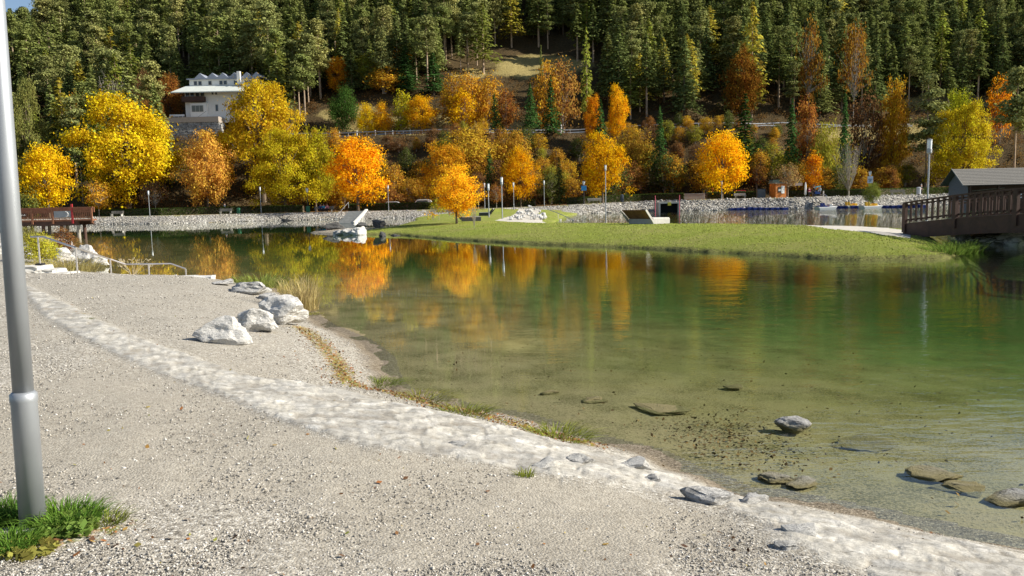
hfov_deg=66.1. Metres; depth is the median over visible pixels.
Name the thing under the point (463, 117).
beech tree
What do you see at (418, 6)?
spruce tree
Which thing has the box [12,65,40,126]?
spruce tree
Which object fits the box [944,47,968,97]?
pine tree
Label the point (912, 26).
pine tree
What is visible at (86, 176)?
larch tree
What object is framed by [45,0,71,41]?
pine tree
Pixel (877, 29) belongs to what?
spruce tree
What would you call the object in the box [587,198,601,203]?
park bench
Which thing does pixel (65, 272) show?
stone step
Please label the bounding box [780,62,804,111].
pine tree
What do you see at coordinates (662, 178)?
young tree
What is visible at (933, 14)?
spruce tree
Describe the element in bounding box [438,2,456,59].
pine tree
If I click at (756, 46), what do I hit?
larch tree
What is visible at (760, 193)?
utility box
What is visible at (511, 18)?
tree
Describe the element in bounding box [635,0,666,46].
pine tree
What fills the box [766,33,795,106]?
spruce tree
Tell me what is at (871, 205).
pedal boat
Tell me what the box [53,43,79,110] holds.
pine tree
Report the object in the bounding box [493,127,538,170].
bush
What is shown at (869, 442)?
lake rock
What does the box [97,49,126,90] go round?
pine tree
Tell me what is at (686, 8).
spruce tree
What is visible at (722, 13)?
pine tree
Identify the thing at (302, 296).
reed clump
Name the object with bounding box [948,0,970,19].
larch tree
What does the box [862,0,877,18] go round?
pine tree
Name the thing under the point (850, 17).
pine tree
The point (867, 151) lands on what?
beech tree
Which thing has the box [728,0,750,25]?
pine tree
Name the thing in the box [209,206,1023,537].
lake bed
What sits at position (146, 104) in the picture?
beech tree
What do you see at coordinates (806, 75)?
beech tree
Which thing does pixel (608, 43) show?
spruce tree
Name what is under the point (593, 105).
beech tree
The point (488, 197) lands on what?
street lamp
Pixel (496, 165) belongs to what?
young tree
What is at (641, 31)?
spruce tree
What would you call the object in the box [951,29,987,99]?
pine tree
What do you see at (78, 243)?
bush
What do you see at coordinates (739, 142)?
young tree
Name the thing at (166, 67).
spruce tree
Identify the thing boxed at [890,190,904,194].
park bench
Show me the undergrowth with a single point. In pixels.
(553, 135)
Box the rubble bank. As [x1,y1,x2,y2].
[23,194,946,224]
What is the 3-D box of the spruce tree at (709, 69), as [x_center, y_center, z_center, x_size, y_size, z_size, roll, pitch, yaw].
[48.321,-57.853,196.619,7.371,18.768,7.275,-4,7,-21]
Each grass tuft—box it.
[0,488,54,528]
[0,490,121,533]
[0,519,54,553]
[25,256,106,271]
[73,261,107,271]
[81,503,141,528]
[222,271,299,287]
[511,466,537,477]
[917,242,980,254]
[927,239,991,252]
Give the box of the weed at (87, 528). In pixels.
[32,507,100,538]
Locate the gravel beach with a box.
[0,234,1023,575]
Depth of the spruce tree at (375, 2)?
218.98 m
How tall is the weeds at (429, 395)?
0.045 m
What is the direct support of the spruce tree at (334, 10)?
on the hillside
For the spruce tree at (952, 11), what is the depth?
224.61 m
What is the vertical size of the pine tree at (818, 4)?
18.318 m
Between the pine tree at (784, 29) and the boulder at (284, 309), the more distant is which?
the pine tree at (784, 29)
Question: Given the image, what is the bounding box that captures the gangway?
[815,191,834,205]
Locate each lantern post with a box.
[305,187,309,211]
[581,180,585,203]
[867,171,872,188]
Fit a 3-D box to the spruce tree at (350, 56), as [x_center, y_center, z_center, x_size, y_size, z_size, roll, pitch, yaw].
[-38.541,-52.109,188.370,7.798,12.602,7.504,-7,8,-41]
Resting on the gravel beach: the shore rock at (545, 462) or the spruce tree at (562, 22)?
the shore rock at (545, 462)
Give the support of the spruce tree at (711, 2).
on the hillside
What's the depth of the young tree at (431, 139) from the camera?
152.32 m
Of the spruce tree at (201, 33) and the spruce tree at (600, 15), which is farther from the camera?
the spruce tree at (600, 15)
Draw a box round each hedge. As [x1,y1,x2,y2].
[92,205,303,216]
[348,202,442,210]
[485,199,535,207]
[566,193,683,204]
[706,191,755,198]
[786,187,948,196]
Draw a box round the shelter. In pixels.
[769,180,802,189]
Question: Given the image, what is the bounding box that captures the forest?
[7,0,1023,128]
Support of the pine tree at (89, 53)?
on the hillside
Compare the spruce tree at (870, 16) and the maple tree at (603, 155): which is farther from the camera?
the spruce tree at (870, 16)
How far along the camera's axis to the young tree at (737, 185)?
146.63 m
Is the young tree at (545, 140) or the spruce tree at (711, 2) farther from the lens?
the spruce tree at (711, 2)
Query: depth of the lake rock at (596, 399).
9.04 m
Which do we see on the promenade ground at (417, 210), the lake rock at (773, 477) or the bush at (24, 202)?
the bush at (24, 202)
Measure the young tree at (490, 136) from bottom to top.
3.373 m
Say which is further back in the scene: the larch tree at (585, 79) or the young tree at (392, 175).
the larch tree at (585, 79)
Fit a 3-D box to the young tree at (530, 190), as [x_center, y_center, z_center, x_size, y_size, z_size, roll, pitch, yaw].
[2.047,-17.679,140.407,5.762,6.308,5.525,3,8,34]
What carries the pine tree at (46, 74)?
on the hillside
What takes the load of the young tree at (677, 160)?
on the hillside
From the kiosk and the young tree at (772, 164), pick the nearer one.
the kiosk
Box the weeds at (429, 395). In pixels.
[388,388,471,405]
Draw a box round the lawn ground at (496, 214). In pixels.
[311,208,956,259]
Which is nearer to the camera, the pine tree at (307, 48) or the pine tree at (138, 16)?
the pine tree at (307, 48)
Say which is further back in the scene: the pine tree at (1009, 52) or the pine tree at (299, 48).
the pine tree at (1009, 52)
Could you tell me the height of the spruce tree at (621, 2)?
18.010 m
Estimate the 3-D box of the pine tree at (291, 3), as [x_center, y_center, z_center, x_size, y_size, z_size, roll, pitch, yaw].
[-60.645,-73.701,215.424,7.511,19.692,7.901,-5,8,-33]
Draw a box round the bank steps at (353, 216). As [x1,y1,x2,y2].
[336,202,367,222]
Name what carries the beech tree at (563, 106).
on the hillside
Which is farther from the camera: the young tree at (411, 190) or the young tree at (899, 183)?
the young tree at (899, 183)
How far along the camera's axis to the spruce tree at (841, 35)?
200.52 m
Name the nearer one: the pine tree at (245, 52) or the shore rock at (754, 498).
the shore rock at (754, 498)
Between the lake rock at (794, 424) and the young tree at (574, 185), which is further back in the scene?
the young tree at (574, 185)
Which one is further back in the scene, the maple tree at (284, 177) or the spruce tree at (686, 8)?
the spruce tree at (686, 8)
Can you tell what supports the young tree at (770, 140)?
on the hillside
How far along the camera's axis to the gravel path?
41.14 m
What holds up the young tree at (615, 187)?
on the hillside
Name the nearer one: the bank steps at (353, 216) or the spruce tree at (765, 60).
the bank steps at (353, 216)
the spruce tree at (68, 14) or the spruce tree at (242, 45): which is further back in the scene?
the spruce tree at (68, 14)
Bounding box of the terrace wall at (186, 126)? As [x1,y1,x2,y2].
[167,116,224,140]
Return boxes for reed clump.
[252,273,333,311]
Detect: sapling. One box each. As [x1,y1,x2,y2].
[430,198,445,213]
[471,207,475,224]
[473,180,486,209]
[485,183,505,208]
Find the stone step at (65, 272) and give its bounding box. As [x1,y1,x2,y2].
[57,270,79,273]
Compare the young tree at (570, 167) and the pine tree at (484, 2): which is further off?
the pine tree at (484, 2)
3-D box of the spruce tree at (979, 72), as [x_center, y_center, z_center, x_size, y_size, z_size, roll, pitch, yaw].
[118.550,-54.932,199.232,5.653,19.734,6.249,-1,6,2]
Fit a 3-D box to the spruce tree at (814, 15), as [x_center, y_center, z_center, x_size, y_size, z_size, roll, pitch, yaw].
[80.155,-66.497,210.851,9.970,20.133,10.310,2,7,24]
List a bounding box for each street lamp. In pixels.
[0,0,45,526]
[487,183,488,216]
[500,177,502,218]
[604,165,605,216]
[926,139,932,220]
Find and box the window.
[191,105,203,111]
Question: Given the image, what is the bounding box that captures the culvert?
[654,202,678,214]
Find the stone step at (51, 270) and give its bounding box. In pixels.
[35,267,66,272]
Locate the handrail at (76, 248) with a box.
[30,236,186,274]
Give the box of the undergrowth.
[24,66,1023,216]
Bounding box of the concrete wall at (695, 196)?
[684,193,704,199]
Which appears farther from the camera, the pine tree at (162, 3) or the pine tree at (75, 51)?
the pine tree at (162, 3)
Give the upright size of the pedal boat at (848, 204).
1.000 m
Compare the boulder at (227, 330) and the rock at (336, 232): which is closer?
the boulder at (227, 330)
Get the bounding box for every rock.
[212,278,233,284]
[230,282,271,294]
[258,293,277,299]
[277,216,293,220]
[322,222,344,229]
[333,230,342,234]
[340,229,350,234]
[350,226,366,234]
[356,222,367,226]
[372,219,385,227]
[448,440,467,447]
[532,456,554,468]
[539,390,559,395]
[567,453,594,463]
[582,396,608,402]
[621,456,651,469]
[633,403,689,414]
[644,473,660,481]
[679,486,733,505]
[723,384,742,389]
[740,492,768,504]
[757,471,792,483]
[774,416,811,433]
[774,540,799,550]
[781,522,818,536]
[785,475,817,487]
[831,433,897,451]
[904,465,964,482]
[928,480,984,497]
[955,234,971,241]
[984,488,1023,505]
[997,233,1006,239]
[1003,233,1023,241]
[1004,237,1023,245]
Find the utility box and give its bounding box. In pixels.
[756,189,765,197]
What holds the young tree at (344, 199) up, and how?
on the hillside
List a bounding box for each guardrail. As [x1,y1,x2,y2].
[292,122,912,135]
[311,125,911,136]
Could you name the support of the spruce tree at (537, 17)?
on the hillside
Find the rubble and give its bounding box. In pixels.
[22,193,948,224]
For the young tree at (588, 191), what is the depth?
144.31 m
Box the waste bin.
[916,187,920,193]
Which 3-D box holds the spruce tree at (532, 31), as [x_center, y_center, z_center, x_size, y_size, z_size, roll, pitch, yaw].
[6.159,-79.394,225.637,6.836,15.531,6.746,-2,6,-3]
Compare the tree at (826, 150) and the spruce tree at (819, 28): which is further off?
the spruce tree at (819, 28)
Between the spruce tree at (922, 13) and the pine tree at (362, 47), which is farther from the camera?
the spruce tree at (922, 13)
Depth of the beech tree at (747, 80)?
172.66 m
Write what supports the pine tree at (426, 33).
on the hillside
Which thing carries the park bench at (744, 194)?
on the promenade ground at (417, 210)
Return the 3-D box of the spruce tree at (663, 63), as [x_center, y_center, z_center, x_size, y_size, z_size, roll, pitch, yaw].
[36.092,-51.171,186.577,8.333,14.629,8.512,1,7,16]
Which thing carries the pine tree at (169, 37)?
on the hillside
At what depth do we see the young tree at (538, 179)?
143.76 m
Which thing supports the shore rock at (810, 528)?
on the gravel beach
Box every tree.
[6,12,26,76]
[7,8,18,59]
[9,23,40,80]
[9,50,17,90]
[9,51,17,91]
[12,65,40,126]
[13,75,50,202]
[14,55,33,103]
[15,46,31,85]
[16,147,28,177]
[17,9,30,41]
[18,141,80,217]
[21,108,48,157]
[26,13,31,48]
[28,0,53,37]
[28,17,36,42]
[30,27,49,94]
[31,55,63,120]
[32,55,57,113]
[35,50,61,100]
[37,34,63,95]
[40,23,61,57]
[40,83,59,152]
[44,77,75,173]
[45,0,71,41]
[48,14,65,49]
[48,96,90,191]
[49,75,65,112]
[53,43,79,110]
[53,89,190,208]
[56,114,70,176]
[59,62,76,105]
[61,0,74,20]
[61,24,69,45]
[63,9,72,44]
[64,30,84,55]
[65,133,86,205]
[66,0,79,22]
[66,21,86,48]
[68,90,103,133]
[69,40,83,59]
[69,45,86,77]
[70,0,101,9]
[71,0,99,57]
[71,61,85,87]
[71,81,87,104]
[76,120,114,182]
[77,43,87,79]
[78,41,86,79]
[79,10,105,42]
[82,24,111,57]
[82,63,101,130]
[83,33,98,78]
[83,75,104,147]
[83,178,118,216]
[84,52,103,89]
[89,47,118,91]
[91,0,108,26]
[91,115,133,197]
[95,27,111,48]
[96,69,140,106]
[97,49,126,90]
[97,93,126,157]
[98,74,119,131]
[101,7,105,27]
[102,0,122,38]
[103,27,118,61]
[107,10,136,36]
[108,54,128,102]
[109,25,126,65]
[113,0,124,10]
[117,32,133,73]
[117,44,141,113]
[118,30,135,72]
[118,61,145,149]
[123,0,130,14]
[124,32,152,59]
[125,0,142,8]
[128,0,139,31]
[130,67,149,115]
[131,9,144,27]
[131,23,138,44]
[134,39,147,71]
[134,59,169,101]
[135,27,158,82]
[135,55,156,95]
[136,10,161,51]
[136,45,163,98]
[137,178,174,207]
[140,98,167,128]
[142,0,155,8]
[144,0,171,26]
[144,82,173,145]
[147,29,161,77]
[147,96,183,187]
[154,4,165,28]
[154,16,182,78]
[154,25,182,81]
[157,46,182,81]
[158,72,185,116]
[164,126,240,206]
[165,0,184,58]
[166,0,191,56]
[167,48,190,88]
[177,5,189,67]
[180,0,203,53]
[182,16,215,83]
[183,25,201,71]
[184,0,191,13]
[184,5,199,42]
[185,3,202,71]
[185,36,200,85]
[188,0,207,17]
[193,30,221,76]
[198,2,223,61]
[200,15,236,72]
[201,128,235,190]
[202,0,224,20]
[202,16,217,55]
[206,10,243,74]
[211,72,310,202]
[213,30,243,75]
[215,1,225,31]
[221,7,241,49]
[223,0,244,67]
[227,15,260,75]
[231,8,255,69]
[232,21,259,74]
[237,0,257,16]
[237,6,252,15]
[242,126,325,209]
[244,11,271,73]
[249,1,285,78]
[250,0,279,37]
[256,46,268,83]
[260,28,289,65]
[260,34,295,94]
[263,55,297,119]
[266,15,282,48]
[270,0,283,5]
[274,0,282,31]
[275,13,283,32]
[278,0,299,23]
[279,5,295,46]
[281,15,297,54]
[281,38,298,99]
[284,60,306,112]
[286,21,303,77]
[286,125,339,206]
[287,32,319,104]
[287,53,317,125]
[295,0,309,29]
[296,29,324,95]
[302,0,312,29]
[304,18,340,98]
[305,176,327,205]
[306,0,316,29]
[311,23,335,92]
[312,0,330,44]
[313,0,327,40]
[314,10,329,57]
[316,0,333,56]
[320,134,395,210]
[321,180,342,209]
[324,6,336,54]
[324,11,343,48]
[324,56,350,94]
[324,127,343,152]
[327,0,352,46]
[327,22,358,85]
[329,179,355,208]
[332,8,349,63]
[335,43,365,95]
[337,9,355,74]
[341,0,354,35]
[343,0,355,33]
[347,20,364,74]
[350,0,372,61]
[350,51,383,89]
[351,0,371,26]
[353,29,369,83]
[354,17,371,58]
[356,39,380,89]
[360,138,374,150]
[362,64,406,93]
[366,7,381,50]
[368,7,400,58]
[369,26,395,93]
[370,0,378,19]
[375,154,387,176]
[376,38,398,85]
[377,0,386,7]
[379,134,394,151]
[379,164,407,193]
[381,5,391,57]
[386,0,401,45]
[387,14,411,77]
[389,0,409,44]
[390,88,415,134]
[392,46,422,92]
[392,138,405,152]
[393,16,421,86]
[394,146,416,182]
[397,177,423,202]
[400,94,441,132]
[401,17,424,78]
[403,0,413,27]
[408,0,421,42]
[408,159,430,183]
[408,177,430,200]
[410,15,439,85]
[411,0,425,28]
[411,137,420,151]
[415,139,471,203]
[418,19,449,78]
[419,52,448,94]
[421,2,429,26]
[423,7,433,41]
[423,151,444,177]
[424,14,446,72]
[424,126,442,150]
[424,162,489,223]
[426,178,436,201]
[427,0,456,23]
[429,137,456,164]
[430,0,439,26]
[432,6,457,66]
[435,129,452,143]
[436,72,464,127]
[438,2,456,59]
[441,125,453,139]
[444,0,462,57]
[445,88,479,131]
[449,68,491,128]
[451,122,460,135]
[452,0,474,51]
[452,25,466,70]
[455,11,474,61]
[456,14,478,72]
[459,121,467,128]
[462,3,502,73]
[465,151,485,180]
[466,2,488,65]
[468,122,483,141]
[470,171,485,202]
[472,70,502,132]
[475,0,490,44]
[475,160,496,178]
[478,119,488,131]
[479,157,503,172]
[483,150,498,207]
[484,130,494,144]
[486,0,505,46]
[488,93,503,132]
[494,128,501,140]
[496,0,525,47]
[496,88,521,132]
[498,158,522,184]
[499,145,542,206]
[507,0,522,32]
[513,126,538,149]
[515,173,536,199]
[520,83,541,137]
[523,0,530,13]
[524,0,545,37]
[524,0,546,47]
[528,58,565,133]
[529,132,549,150]
[530,171,544,198]
[532,155,551,177]
[535,0,557,48]
[535,147,547,163]
[535,169,563,203]
[537,48,544,95]
[540,75,564,134]
[542,162,562,189]
[543,1,554,33]
[546,55,583,131]
[548,147,565,167]
[548,157,568,204]
[549,0,567,29]
[551,168,574,196]
[552,0,571,34]
[555,163,571,186]
[557,175,581,200]
[560,0,591,17]
[561,157,578,184]
[566,2,585,60]
[566,137,587,159]
[568,0,599,23]
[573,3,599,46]
[577,129,636,202]
[577,134,590,155]
[578,27,593,113]
[579,173,604,196]
[582,3,603,61]
[582,92,601,144]
[587,99,609,164]
[588,0,613,43]
[589,32,622,104]
[590,167,633,194]
[593,26,637,96]
[596,1,606,35]
[598,32,606,65]
[601,18,618,69]
[602,0,621,35]
[603,0,630,52]
[604,122,614,134]
[604,174,623,195]
[606,5,629,55]
[606,83,632,139]
[614,18,636,83]
[617,160,647,194]
[620,29,643,80]
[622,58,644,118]
[625,3,653,78]
[627,0,645,22]
[627,53,656,111]
[628,124,638,139]
[630,15,652,90]
[632,163,649,188]
[634,33,660,116]
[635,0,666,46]
[636,144,652,167]
[641,120,647,128]
[642,151,685,192]
[644,143,658,170]
[645,18,656,53]
[645,127,661,144]
[646,115,655,126]
[647,1,677,44]
[647,38,668,98]
[649,41,678,101]
[649,105,667,189]
[655,28,669,65]
[657,38,673,83]
[657,118,674,142]
[657,152,685,192]
[660,0,676,25]
[661,121,676,142]
[662,36,705,115]
[663,0,677,45]
[665,22,680,79]
[668,0,694,53]
[669,140,684,164]
[670,26,690,60]
[671,127,685,142]
[671,143,685,162]
[671,165,689,190]
[673,112,683,126]
[675,33,693,78]
[678,0,692,35]
[681,115,691,128]
[683,158,718,192]
[684,125,703,143]
[685,143,705,166]
[686,48,703,103]
[687,10,715,72]
[687,39,704,109]
[687,120,694,130]
[687,154,723,191]
[688,32,707,84]
[689,0,712,51]
[692,128,751,198]
[694,40,714,93]
[695,5,721,63]
[697,115,715,133]
[699,17,719,92]
[701,0,706,24]
[706,0,716,24]
[706,1,719,51]
[712,0,735,59]
[712,18,734,59]
[712,115,721,126]
[713,41,758,115]
[714,15,747,67]
[716,27,730,76]
[716,43,767,119]
[717,17,767,88]
[721,110,735,131]
[723,165,745,191]
[726,132,752,156]
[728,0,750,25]
[730,1,770,124]
[733,93,765,175]
[734,7,763,44]
[745,164,769,188]
[746,148,771,185]
[748,15,767,61]
[749,0,771,66]
[751,136,771,166]
[753,40,764,78]
[758,39,773,88]
[759,6,773,62]
[759,18,776,84]
[761,142,788,177]
[762,6,774,34]
[765,137,778,154]
[766,0,778,19]
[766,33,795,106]
[766,127,780,140]
[768,27,780,61]
[769,154,798,189]
[770,26,798,89]
[770,124,783,136]
[771,25,783,45]
[772,9,784,26]
[773,162,802,196]
[779,98,801,189]
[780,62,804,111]
[781,3,796,49]
[781,30,803,103]
[783,0,803,55]
[784,0,809,22]
[784,163,810,189]
[786,40,811,91]
[790,28,804,54]
[792,5,803,47]
[793,93,820,165]
[795,13,830,106]
[800,20,839,86]
[801,0,819,25]
[802,1,825,31]
[802,34,820,88]
[802,149,823,196]
[803,1,819,65]
[805,53,840,116]
[806,22,839,95]
[807,166,838,189]
[809,116,843,189]
[820,1,826,37]
[822,18,839,77]
[823,0,844,32]
[825,51,856,111]
[826,0,849,40]
[826,162,853,189]
[827,15,846,74]
[830,14,854,72]
[832,17,873,127]
[832,141,865,195]
[836,12,868,37]
[837,90,852,186]
[839,84,889,182]
[845,166,871,188]
[846,29,876,102]
[848,0,856,45]
[849,10,869,64]
[850,169,864,188]
[853,22,876,99]
[854,0,869,13]
[854,47,878,114]
[858,35,889,113]
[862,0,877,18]
[863,159,884,187]
[866,7,875,47]
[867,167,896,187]
[869,19,883,81]
[873,73,913,171]
[874,0,893,38]
[876,28,905,102]
[876,156,904,177]
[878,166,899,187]
[881,41,904,96]
[883,171,903,187]
[887,0,908,46]
[887,23,899,46]
[894,16,924,93]
[896,19,924,84]
[896,43,913,97]
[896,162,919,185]
[897,0,928,54]
[898,45,926,105]
[898,143,912,158]
[901,73,950,187]
[911,0,926,56]
[913,20,940,85]
[914,45,936,99]
[919,29,940,91]
[922,0,941,41]
[922,10,955,82]
[922,97,1002,185]
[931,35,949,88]
[933,87,976,168]
[938,0,946,17]
[939,0,962,45]
[941,60,958,103]
[943,9,959,62]
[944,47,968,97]
[944,47,978,99]
[947,23,967,81]
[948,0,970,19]
[948,30,967,83]
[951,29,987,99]
[957,0,971,30]
[961,0,972,23]
[963,10,972,45]
[965,10,976,44]
[966,25,992,88]
[967,31,993,107]
[971,0,990,44]
[972,0,993,8]
[972,41,996,93]
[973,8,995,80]
[980,8,1009,80]
[982,19,1021,92]
[983,0,1009,60]
[984,0,1007,49]
[984,55,1007,98]
[986,34,1011,85]
[986,72,1011,144]
[989,42,1014,100]
[989,65,1023,167]
[1002,0,1016,26]
[1004,11,1021,43]
[1005,6,1009,34]
[1007,26,1019,54]
[1008,29,1021,67]
[1010,9,1023,45]
[1010,26,1023,59]
[1012,0,1023,12]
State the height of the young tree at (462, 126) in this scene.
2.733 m
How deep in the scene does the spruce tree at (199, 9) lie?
223.44 m
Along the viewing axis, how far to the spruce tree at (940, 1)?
234.86 m
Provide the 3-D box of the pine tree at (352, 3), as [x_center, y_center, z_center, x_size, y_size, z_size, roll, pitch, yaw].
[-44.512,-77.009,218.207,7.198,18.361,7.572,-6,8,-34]
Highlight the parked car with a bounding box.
[415,199,431,201]
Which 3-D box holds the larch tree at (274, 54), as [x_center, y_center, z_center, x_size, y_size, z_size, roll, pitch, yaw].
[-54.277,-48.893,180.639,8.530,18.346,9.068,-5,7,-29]
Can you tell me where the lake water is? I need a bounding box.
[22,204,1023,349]
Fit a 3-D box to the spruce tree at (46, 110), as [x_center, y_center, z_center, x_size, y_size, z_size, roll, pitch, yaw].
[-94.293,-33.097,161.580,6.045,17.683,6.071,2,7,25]
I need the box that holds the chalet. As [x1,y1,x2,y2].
[171,71,269,122]
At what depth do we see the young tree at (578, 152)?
157.58 m
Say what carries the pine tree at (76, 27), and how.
on the hillside
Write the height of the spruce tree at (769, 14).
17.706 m
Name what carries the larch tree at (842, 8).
on the hillside
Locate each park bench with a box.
[111,211,123,216]
[218,208,231,213]
[314,206,333,211]
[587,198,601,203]
[734,193,745,198]
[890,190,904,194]
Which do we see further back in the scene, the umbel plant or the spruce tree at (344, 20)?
the spruce tree at (344, 20)
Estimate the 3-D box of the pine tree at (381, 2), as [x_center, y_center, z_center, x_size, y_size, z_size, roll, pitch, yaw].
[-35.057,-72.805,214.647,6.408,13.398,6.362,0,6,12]
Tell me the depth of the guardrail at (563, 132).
176.46 m
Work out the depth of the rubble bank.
122.90 m
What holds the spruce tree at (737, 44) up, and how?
on the hillside
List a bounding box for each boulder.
[53,247,75,262]
[71,244,97,263]
[89,256,109,266]
[192,315,252,344]
[237,308,278,331]
[258,294,308,324]
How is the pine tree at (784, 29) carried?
on the hillside
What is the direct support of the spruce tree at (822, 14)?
on the hillside
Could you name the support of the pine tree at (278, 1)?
on the hillside
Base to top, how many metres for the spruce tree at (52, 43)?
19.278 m
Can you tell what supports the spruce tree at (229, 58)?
on the hillside
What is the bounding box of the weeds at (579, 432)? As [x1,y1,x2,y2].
[511,419,607,444]
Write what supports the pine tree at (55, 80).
on the hillside
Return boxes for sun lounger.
[452,210,480,220]
[479,208,494,215]
[620,209,669,223]
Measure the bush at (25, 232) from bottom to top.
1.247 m
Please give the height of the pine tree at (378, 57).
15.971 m
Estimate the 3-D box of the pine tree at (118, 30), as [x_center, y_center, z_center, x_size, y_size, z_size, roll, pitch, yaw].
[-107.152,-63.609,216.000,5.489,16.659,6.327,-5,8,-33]
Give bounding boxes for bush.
[19,175,54,216]
[22,226,42,245]
[23,231,62,263]
[46,226,78,250]
[69,237,81,248]
[327,82,359,131]
[355,101,379,134]
[360,183,406,203]
[372,101,394,134]
[431,125,512,176]
[478,170,531,207]
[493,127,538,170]
[610,124,655,176]
[860,182,881,203]
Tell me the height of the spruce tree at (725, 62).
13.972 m
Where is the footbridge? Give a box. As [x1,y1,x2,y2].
[901,187,1023,236]
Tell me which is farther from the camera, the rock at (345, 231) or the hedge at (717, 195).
the hedge at (717, 195)
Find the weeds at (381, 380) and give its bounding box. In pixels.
[369,375,411,388]
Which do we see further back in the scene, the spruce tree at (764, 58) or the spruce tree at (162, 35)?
the spruce tree at (162, 35)
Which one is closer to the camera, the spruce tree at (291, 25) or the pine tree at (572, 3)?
the spruce tree at (291, 25)
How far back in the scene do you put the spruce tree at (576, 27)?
209.51 m
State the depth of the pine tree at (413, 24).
192.72 m
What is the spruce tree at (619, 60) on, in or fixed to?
on the hillside
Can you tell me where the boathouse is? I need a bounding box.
[940,168,1023,208]
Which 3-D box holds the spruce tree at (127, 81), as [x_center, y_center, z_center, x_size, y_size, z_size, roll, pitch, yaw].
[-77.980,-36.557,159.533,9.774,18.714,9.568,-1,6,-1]
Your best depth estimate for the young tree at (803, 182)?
144.35 m
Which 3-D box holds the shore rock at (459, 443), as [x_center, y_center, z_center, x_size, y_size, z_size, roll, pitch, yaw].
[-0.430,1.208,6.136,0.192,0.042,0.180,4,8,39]
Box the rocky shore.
[962,233,1004,243]
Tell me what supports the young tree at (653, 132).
on the hillside
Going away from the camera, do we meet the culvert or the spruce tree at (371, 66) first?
the culvert
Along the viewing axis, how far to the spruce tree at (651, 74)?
181.99 m
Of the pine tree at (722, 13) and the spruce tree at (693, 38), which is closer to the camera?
the spruce tree at (693, 38)
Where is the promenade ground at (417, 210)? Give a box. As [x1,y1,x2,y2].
[22,194,926,218]
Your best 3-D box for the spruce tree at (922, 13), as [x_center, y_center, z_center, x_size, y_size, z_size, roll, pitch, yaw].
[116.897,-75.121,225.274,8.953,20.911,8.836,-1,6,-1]
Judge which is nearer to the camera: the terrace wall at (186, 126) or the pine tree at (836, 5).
the terrace wall at (186, 126)
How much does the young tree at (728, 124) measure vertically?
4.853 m
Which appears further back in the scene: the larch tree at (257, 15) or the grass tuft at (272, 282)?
the larch tree at (257, 15)
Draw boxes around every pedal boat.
[814,203,836,209]
[843,202,857,207]
[858,202,882,208]
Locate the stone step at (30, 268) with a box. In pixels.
[25,264,52,272]
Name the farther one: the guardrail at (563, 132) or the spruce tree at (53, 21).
the spruce tree at (53, 21)
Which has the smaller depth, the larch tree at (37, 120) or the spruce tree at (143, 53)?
the larch tree at (37, 120)
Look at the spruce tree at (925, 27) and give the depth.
210.42 m
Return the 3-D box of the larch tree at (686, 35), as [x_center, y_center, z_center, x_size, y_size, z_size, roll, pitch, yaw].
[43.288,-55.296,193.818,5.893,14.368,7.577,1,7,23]
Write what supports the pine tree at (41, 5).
on the hillside
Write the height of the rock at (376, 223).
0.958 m
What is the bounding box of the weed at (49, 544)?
[0,536,62,562]
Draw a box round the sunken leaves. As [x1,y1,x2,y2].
[416,341,1023,518]
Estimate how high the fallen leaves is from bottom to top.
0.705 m
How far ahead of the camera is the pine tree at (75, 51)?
201.46 m
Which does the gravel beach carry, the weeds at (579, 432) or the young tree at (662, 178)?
the weeds at (579, 432)
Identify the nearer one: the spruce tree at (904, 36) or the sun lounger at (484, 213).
the sun lounger at (484, 213)
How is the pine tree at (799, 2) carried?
on the hillside
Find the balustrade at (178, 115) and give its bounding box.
[169,114,184,116]
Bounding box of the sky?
[5,0,34,11]
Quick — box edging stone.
[194,275,216,278]
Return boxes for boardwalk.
[21,204,96,238]
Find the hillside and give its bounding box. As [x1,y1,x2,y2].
[9,0,1023,216]
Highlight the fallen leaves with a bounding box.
[0,297,932,575]
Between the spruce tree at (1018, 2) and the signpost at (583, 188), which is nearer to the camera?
the signpost at (583, 188)
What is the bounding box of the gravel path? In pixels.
[495,209,910,237]
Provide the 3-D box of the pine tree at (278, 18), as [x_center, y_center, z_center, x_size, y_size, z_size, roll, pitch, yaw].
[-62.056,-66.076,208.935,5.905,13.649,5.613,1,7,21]
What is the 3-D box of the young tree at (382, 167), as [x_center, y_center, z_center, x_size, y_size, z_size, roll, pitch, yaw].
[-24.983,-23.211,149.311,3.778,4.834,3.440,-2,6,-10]
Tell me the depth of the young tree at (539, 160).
149.15 m
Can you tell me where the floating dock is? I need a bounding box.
[728,204,925,209]
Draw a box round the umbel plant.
[118,257,151,274]
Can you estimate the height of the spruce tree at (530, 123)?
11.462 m
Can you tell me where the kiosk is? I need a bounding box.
[768,183,785,197]
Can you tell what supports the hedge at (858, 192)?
on the promenade ground at (417, 210)
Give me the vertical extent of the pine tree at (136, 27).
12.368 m
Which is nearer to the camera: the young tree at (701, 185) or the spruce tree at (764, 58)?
the young tree at (701, 185)
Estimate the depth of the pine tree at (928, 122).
152.82 m
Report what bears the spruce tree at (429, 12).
on the hillside
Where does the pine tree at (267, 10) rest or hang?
on the hillside
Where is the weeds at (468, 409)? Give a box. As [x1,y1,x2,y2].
[431,399,503,419]
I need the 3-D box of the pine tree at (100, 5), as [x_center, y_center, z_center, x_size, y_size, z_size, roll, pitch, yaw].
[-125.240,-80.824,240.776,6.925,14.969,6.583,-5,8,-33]
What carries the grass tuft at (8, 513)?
on the gravel beach
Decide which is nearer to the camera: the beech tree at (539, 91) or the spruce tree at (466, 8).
the beech tree at (539, 91)
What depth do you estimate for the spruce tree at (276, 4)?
218.51 m
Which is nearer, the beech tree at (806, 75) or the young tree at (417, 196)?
the young tree at (417, 196)
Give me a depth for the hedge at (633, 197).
138.46 m

